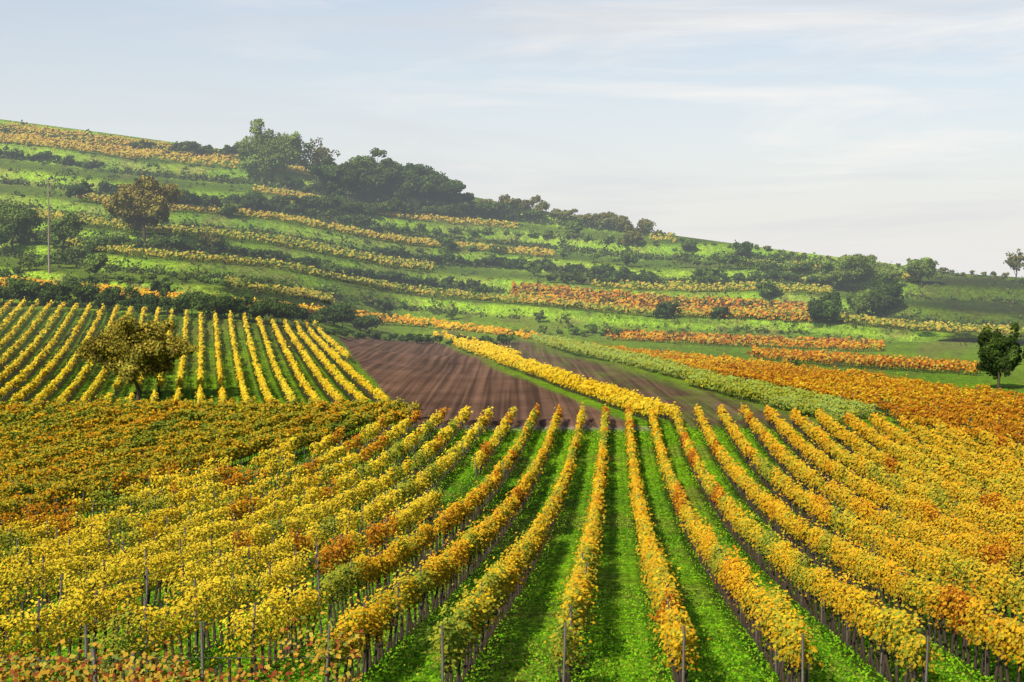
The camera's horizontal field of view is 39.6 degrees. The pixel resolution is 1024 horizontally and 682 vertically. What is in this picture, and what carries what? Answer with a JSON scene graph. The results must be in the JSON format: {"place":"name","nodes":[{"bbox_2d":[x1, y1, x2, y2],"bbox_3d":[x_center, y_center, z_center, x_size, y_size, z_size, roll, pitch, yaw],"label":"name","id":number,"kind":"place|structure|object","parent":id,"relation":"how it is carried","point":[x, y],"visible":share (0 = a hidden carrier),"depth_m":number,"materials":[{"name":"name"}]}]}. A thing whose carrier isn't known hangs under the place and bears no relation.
{"place":"outdoors","nodes":[
{"label":"outdoors","id":0,"kind":"place"},
{"bbox_2d":[0,296,391,410],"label":"vine rows","id":1,"kind":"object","parent":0,"point":[265,392],"depth_m":172.91,"materials":[{"name":"yellow plant"}]},
{"bbox_2d":[0,119,1023,681],"bbox_3d":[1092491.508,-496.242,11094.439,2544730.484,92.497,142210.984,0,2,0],"label":"grassy ground","id":2,"kind":"structure","parent":0,"point":[432,377],"depth_m":192.62,"materials":[{"name":"green plant"}]},
{"bbox_2d":[0,200,43,254],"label":"tree","id":3,"kind":"object","parent":2,"relation":"on","point":[15,220],"visible":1,"depth_m":291.92,"materials":[{"name":"green plant"}]},
{"bbox_2d":[48,178,54,273],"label":"utility pole","id":4,"kind":"object","parent":2,"relation":"on","point":[48,232],"visible":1,"depth_m":264.03,"materials":[{"name":"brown wood"}]},
{"bbox_2d":[0,148,104,167],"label":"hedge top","id":5,"kind":"object","parent":2,"relation":"on","point":[68,159],"visible":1,"depth_m":413.40,"materials":[{"name":"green plant"}]},
{"bbox_2d":[38,211,85,250],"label":"tree","id":6,"kind":"object","parent":2,"relation":"on","point":[70,225],"visible":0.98,"depth_m":288.69,"materials":[{"name":"green plant"}]},
{"bbox_2d":[65,181,93,202],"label":"terrace tree","id":7,"kind":"object","parent":2,"relation":"on","point":[83,187],"visible":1,"depth_m":349.41,"materials":[{"name":"green plant"}]},
{"bbox_2d":[0,231,187,276],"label":"hedge","id":8,"kind":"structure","parent":2,"relation":"on","point":[116,237],"depth_m":285.95,"materials":[{"name":"green plant"}]},
{"bbox_2d":[84,252,107,273],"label":"bush","id":9,"kind":"object","parent":2,"relation":"on","point":[95,263],"visible":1,"depth_m":257.13,"materials":[{"name":"green plant"}]},
{"bbox_2d":[75,313,199,400],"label":"lone tree","id":10,"kind":"object","parent":2,"relation":"on","point":[151,350],"visible":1,"depth_m":144.49,"materials":[{"name":"yellow plant"}]},
{"bbox_2d":[101,175,184,242],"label":"tree","id":11,"kind":"object","parent":2,"relation":"on","point":[139,204],"visible":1,"depth_m":307.32,"materials":[{"name":"brown plant"}]},
{"bbox_2d":[149,276,173,295],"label":"bush","id":12,"kind":"object","parent":2,"relation":"on","point":[157,285],"visible":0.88,"depth_m":245.56,"materials":[{"name":"green plant"}]},
{"bbox_2d":[0,648,363,681],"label":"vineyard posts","id":13,"kind":"object","parent":2,"relation":"on","point":[94,660],"visible":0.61,"depth_m":16.77,"materials":[{"name":"grey wood"}]},
{"bbox_2d":[0,607,364,681],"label":"vineyard","id":14,"kind":"object","parent":2,"relation":"on","point":[84,667],"visible":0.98,"depth_m":15.95,"materials":[{"name":"yellow plant"}]},
{"bbox_2d":[0,277,383,330],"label":"hedge above slope","id":15,"kind":"object","parent":2,"relation":"on","point":[47,292],"visible":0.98,"depth_m":232.95,"materials":[{"name":"green plant"}]},
{"bbox_2d":[0,305,389,406],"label":"vineyard posts","id":16,"kind":"object","parent":2,"relation":"on","point":[159,379],"visible":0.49,"depth_m":182.22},
{"bbox_2d":[61,272,341,295],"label":"hedge","id":17,"kind":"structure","parent":2,"relation":"on","point":[182,276],"depth_m":255.70,"materials":[{"name":"green plant"}]},
{"bbox_2d":[0,400,409,516],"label":"vineyard posts","id":18,"kind":"object","parent":2,"relation":"on","point":[124,456],"visible":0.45,"depth_m":93.08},
{"bbox_2d":[196,231,225,248],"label":"bush","id":19,"kind":"object","parent":2,"relation":"on","point":[213,239],"visible":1,"depth_m":318.09,"materials":[{"name":"green plant"}]},
{"bbox_2d":[0,394,422,530],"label":"vineyard","id":20,"kind":"object","parent":2,"relation":"on","point":[97,411],"depth_m":108.00,"materials":[{"name":"yellow plant"}]},
{"bbox_2d":[129,139,322,167],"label":"hedgerow","id":21,"kind":"object","parent":2,"relation":"on","point":[208,148],"visible":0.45,"depth_m":452.24,"materials":[{"name":"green plant"}]},
{"bbox_2d":[216,200,242,217],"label":"bush","id":22,"kind":"object","parent":2,"relation":"on","point":[229,209],"visible":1,"depth_m":361.43,"materials":[{"name":"green plant"}]},
{"bbox_2d":[97,181,379,229],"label":"hedgerow","id":23,"kind":"object","parent":2,"relation":"on","point":[357,220],"visible":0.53,"depth_m":399.67,"materials":[{"name":"green plant"}]},
{"bbox_2d":[0,405,499,681],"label":"vineyard posts","id":24,"kind":"object","parent":2,"relation":"on","point":[86,648],"visible":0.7,"depth_m":45.67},
{"bbox_2d":[0,405,517,681],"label":"vineyard","id":25,"kind":"object","parent":24,"relation":"on","point":[348,547],"depth_m":51.23,"materials":[{"name":"yellow plant"}]},
{"bbox_2d":[233,141,268,174],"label":"ridge tree","id":26,"kind":"object","parent":2,"relation":"on","point":[243,155],"visible":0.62,"depth_m":428.51,"materials":[{"name":"green plant"}]},
{"bbox_2d":[263,296,281,303],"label":"bush","id":27,"kind":"object","parent":2,"relation":"on","point":[272,300],"visible":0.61,"depth_m":251.06,"materials":[{"name":"green plant"}]},
{"bbox_2d":[238,118,313,182],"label":"hilltop tree","id":28,"kind":"object","parent":2,"relation":"on","point":[279,149],"visible":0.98,"depth_m":426.60,"materials":[{"name":"green plant"}]},
{"bbox_2d":[299,137,340,180],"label":"tree","id":29,"kind":"object","parent":2,"relation":"on","point":[318,155],"visible":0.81,"depth_m":433.84,"materials":[{"name":"green plant"}]},
{"bbox_2d":[162,241,480,290],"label":"hedgerow","id":30,"kind":"object","parent":2,"relation":"on","point":[390,274],"visible":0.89,"depth_m":338.66,"materials":[{"name":"green plant"}]},
{"bbox_2d":[320,258,342,276],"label":"bush","id":31,"kind":"object","parent":2,"relation":"on","point":[329,266],"visible":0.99,"depth_m":326.85,"materials":[{"name":"green plant"}]},
{"bbox_2d":[168,188,512,219],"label":"hedge under trees","id":32,"kind":"object","parent":2,"relation":"on","point":[339,204],"visible":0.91,"depth_m":404.64,"materials":[{"name":"green plant"}]},
{"bbox_2d":[309,156,378,198],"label":"ridge tree","id":33,"kind":"object","parent":2,"relation":"on","point":[341,179],"visible":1,"depth_m":411.82,"materials":[{"name":"green plant"}]},
{"bbox_2d":[346,147,402,198],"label":"ridge tree","id":34,"kind":"object","parent":2,"relation":"on","point":[373,166],"visible":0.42,"depth_m":432.04,"materials":[{"name":"green plant"}]},
{"bbox_2d":[372,298,396,313],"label":"bush","id":35,"kind":"object","parent":2,"relation":"on","point":[385,305],"visible":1,"depth_m":326.21,"materials":[{"name":"green plant"}]},
{"bbox_2d":[365,166,422,198],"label":"ridge tree","id":36,"kind":"object","parent":2,"relation":"on","point":[393,182],"visible":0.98,"depth_m":432.79,"materials":[{"name":"green plant"}]},
{"bbox_2d":[280,176,542,221],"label":"hedgerow","id":37,"kind":"object","parent":2,"relation":"on","point":[288,181],"visible":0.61,"depth_m":438.39,"materials":[{"name":"green plant"}]},
{"bbox_2d":[319,327,516,344],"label":"field hedge","id":38,"kind":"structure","parent":2,"relation":"on","point":[373,334],"depth_m":275.57,"materials":[{"name":"green plant"}]},
{"bbox_2d":[400,163,453,204],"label":"ridge tree","id":39,"kind":"object","parent":2,"relation":"on","point":[429,184],"visible":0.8,"depth_m":437.91,"materials":[{"name":"green plant"}]},
{"bbox_2d":[417,178,474,204],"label":"ridge tree","id":40,"kind":"object","parent":2,"relation":"on","point":[457,196],"visible":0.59,"depth_m":441.97,"materials":[{"name":"green plant"}]},
{"bbox_2d":[437,233,457,248],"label":"bush","id":41,"kind":"object","parent":2,"relation":"on","point":[445,240],"visible":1,"depth_m":395.90,"materials":[{"name":"green plant"}]},
{"bbox_2d":[445,306,458,319],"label":"tree","id":42,"kind":"object","parent":2,"relation":"on","point":[452,313],"visible":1,"depth_m":324.98,"materials":[{"name":"green plant"}]},
{"bbox_2d":[469,283,490,295],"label":"bush","id":43,"kind":"object","parent":2,"relation":"on","point":[483,289],"visible":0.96,"depth_m":345.28,"materials":[{"name":"green plant"}]},
{"bbox_2d":[346,245,622,262],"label":"hedge bank","id":44,"kind":"structure","parent":2,"relation":"on","point":[494,249],"depth_m":394.99,"materials":[{"name":"green plant"}]},
{"bbox_2d":[0,120,1023,346],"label":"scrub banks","id":45,"kind":"object","parent":2,"relation":"on","point":[217,179],"visible":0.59,"depth_m":367.58,"materials":[{"name":"green plant"}]},
{"bbox_2d":[0,122,1023,375],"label":"vineyard rows","id":46,"kind":"object","parent":2,"relation":"on","point":[554,296],"depth_m":333.30,"materials":[{"name":"plant"}]},
{"bbox_2d":[371,245,654,277],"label":"hedgerow","id":47,"kind":"object","parent":2,"relation":"on","point":[606,269],"visible":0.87,"depth_m":389.11,"materials":[{"name":"green plant"}]},
{"bbox_2d":[367,220,658,244],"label":"hedge bank","id":48,"kind":"structure","parent":2,"relation":"on","point":[544,235],"depth_m":420.35,"materials":[{"name":"green plant"}]},
{"bbox_2d":[523,260,544,274],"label":"bush","id":49,"kind":"object","parent":2,"relation":"on","point":[529,266],"visible":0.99,"depth_m":378.60,"materials":[{"name":"green plant"}]},
{"bbox_2d":[530,195,542,203],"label":"ridge tree","id":50,"kind":"object","parent":2,"relation":"on","point":[536,198],"visible":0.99,"depth_m":458.68,"materials":[{"name":"green plant"}]},
{"bbox_2d":[533,309,546,322],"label":"tree","id":51,"kind":"object","parent":2,"relation":"on","point":[539,317],"visible":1,"depth_m":322.75,"materials":[{"name":"green plant"}]},
{"bbox_2d":[467,192,665,236],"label":"hedge ridge","id":52,"kind":"structure","parent":2,"relation":"on","point":[612,218],"depth_m":452.94,"materials":[{"name":"green plant"}]},
{"bbox_2d":[564,218,583,235],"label":"bush","id":53,"kind":"object","parent":2,"relation":"on","point":[573,228],"visible":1,"depth_m":425.90,"materials":[{"name":"green plant"}]},
{"bbox_2d":[546,269,665,284],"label":"hedge","id":54,"kind":"object","parent":2,"relation":"on","point":[576,276],"visible":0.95,"depth_m":363.90,"materials":[{"name":"green plant"}]},
{"bbox_2d":[620,250,638,265],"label":"bush","id":55,"kind":"object","parent":2,"relation":"on","point":[627,258],"visible":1,"depth_m":385.07,"materials":[{"name":"green plant"}]},
{"bbox_2d":[621,225,643,245],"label":"tree","id":56,"kind":"object","parent":2,"relation":"on","point":[631,233],"visible":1,"depth_m":416.81,"materials":[{"name":"green plant"}]},
{"bbox_2d":[508,323,799,340],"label":"hedge","id":57,"kind":"object","parent":2,"relation":"on","point":[594,328],"visible":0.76,"depth_m":304.38,"materials":[{"name":"green plant"}]},
{"bbox_2d":[305,401,1023,681],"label":"vineyard","id":58,"kind":"object","parent":2,"relation":"on","point":[466,626],"depth_m":46.08,"materials":[{"name":"yellow plant"}]},
{"bbox_2d":[653,300,681,318],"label":"bush","id":59,"kind":"object","parent":2,"relation":"on","point":[668,309],"visible":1,"depth_m":316.08,"materials":[{"name":"green plant"}]},
{"bbox_2d":[317,405,1023,681],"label":"vineyard posts","id":60,"kind":"object","parent":2,"relation":"on","point":[925,679],"visible":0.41,"depth_m":32.52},
{"bbox_2d":[680,236,697,251],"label":"bush","id":61,"kind":"object","parent":2,"relation":"on","point":[687,245],"visible":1,"depth_m":412.31,"materials":[{"name":"green plant"}]},
{"bbox_2d":[694,263,725,283],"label":"bush","id":62,"kind":"object","parent":2,"relation":"on","point":[708,275],"visible":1,"depth_m":367.50,"materials":[{"name":"green plant"}]},
{"bbox_2d":[708,306,731,319],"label":"bush","id":63,"kind":"object","parent":2,"relation":"on","point":[717,310],"visible":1,"depth_m":314.31,"materials":[{"name":"green plant"}]},
{"bbox_2d":[733,241,753,255],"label":"bush","id":64,"kind":"object","parent":2,"relation":"on","point":[743,248],"visible":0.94,"depth_m":408.19,"materials":[{"name":"green plant"}]},
{"bbox_2d":[677,252,819,273],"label":"hedge","id":65,"kind":"object","parent":2,"relation":"on","point":[732,258],"visible":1,"depth_m":381.13,"materials":[{"name":"green plant"}]},
{"bbox_2d":[690,269,816,284],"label":"hedgerow","id":66,"kind":"object","parent":2,"relation":"on","point":[767,274],"visible":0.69,"depth_m":376.20,"materials":[{"name":"green plant"}]},
{"bbox_2d":[490,352,1022,443],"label":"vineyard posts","id":67,"kind":"object","parent":2,"relation":"on","point":[828,385],"visible":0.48,"depth_m":145.19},
{"bbox_2d":[755,278,782,300],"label":"tree","id":68,"kind":"object","parent":2,"relation":"on","point":[767,289],"visible":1,"depth_m":343.90,"materials":[{"name":"green plant"}]},
{"bbox_2d":[769,249,791,263],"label":"bush","id":69,"kind":"object","parent":2,"relation":"on","point":[780,256],"visible":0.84,"depth_m":389.28,"materials":[{"name":"green plant"}]},
{"bbox_2d":[806,290,842,326],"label":"tree","id":70,"kind":"object","parent":2,"relation":"on","point":[827,305],"visible":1,"depth_m":306.25,"materials":[{"name":"green plant"}]},
{"bbox_2d":[676,238,1009,277],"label":"row of bushes","id":71,"kind":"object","parent":2,"relation":"on","point":[767,247],"depth_m":405.89,"materials":[{"name":"green plant"}]},
{"bbox_2d":[812,253,903,290],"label":"tree","id":72,"kind":"object","parent":2,"relation":"on","point":[856,268],"visible":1,"depth_m":362.84,"materials":[{"name":"green plant"}]},
{"bbox_2d":[846,292,872,314],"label":"bush","id":73,"kind":"object","parent":2,"relation":"on","point":[859,302],"visible":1,"depth_m":323.75,"materials":[{"name":"green plant"}]},
{"bbox_2d":[868,274,904,317],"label":"tree","id":74,"kind":"object","parent":2,"relation":"on","point":[884,296],"visible":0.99,"depth_m":326.31,"materials":[{"name":"green plant"}]},
{"bbox_2d":[901,257,943,287],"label":"tree","id":75,"kind":"object","parent":2,"relation":"on","point":[922,267],"visible":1,"depth_m":359.20,"materials":[{"name":"green plant"}]},
{"bbox_2d":[976,322,1023,389],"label":"dark tree","id":76,"kind":"object","parent":2,"relation":"on","point":[999,352],"visible":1,"depth_m":163.25,"materials":[{"name":"green plant"}]},
{"bbox_2d":[1003,248,1023,282],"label":"tree","id":77,"kind":"object","parent":2,"relation":"on","point":[1014,262],"visible":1,"depth_m":370.17,"materials":[{"name":"green plant"}]},
{"bbox_2d":[0,0,1023,277],"label":"sky","id":78,"kind":"structure","parent":0,"point":[888,130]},
{"bbox_2d":[433,328,1023,450],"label":"vineyard rows","id":79,"kind":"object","parent":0,"point":[695,373],"depth_m":152.11,"materials":[{"name":"yellow plant"}]}
]}

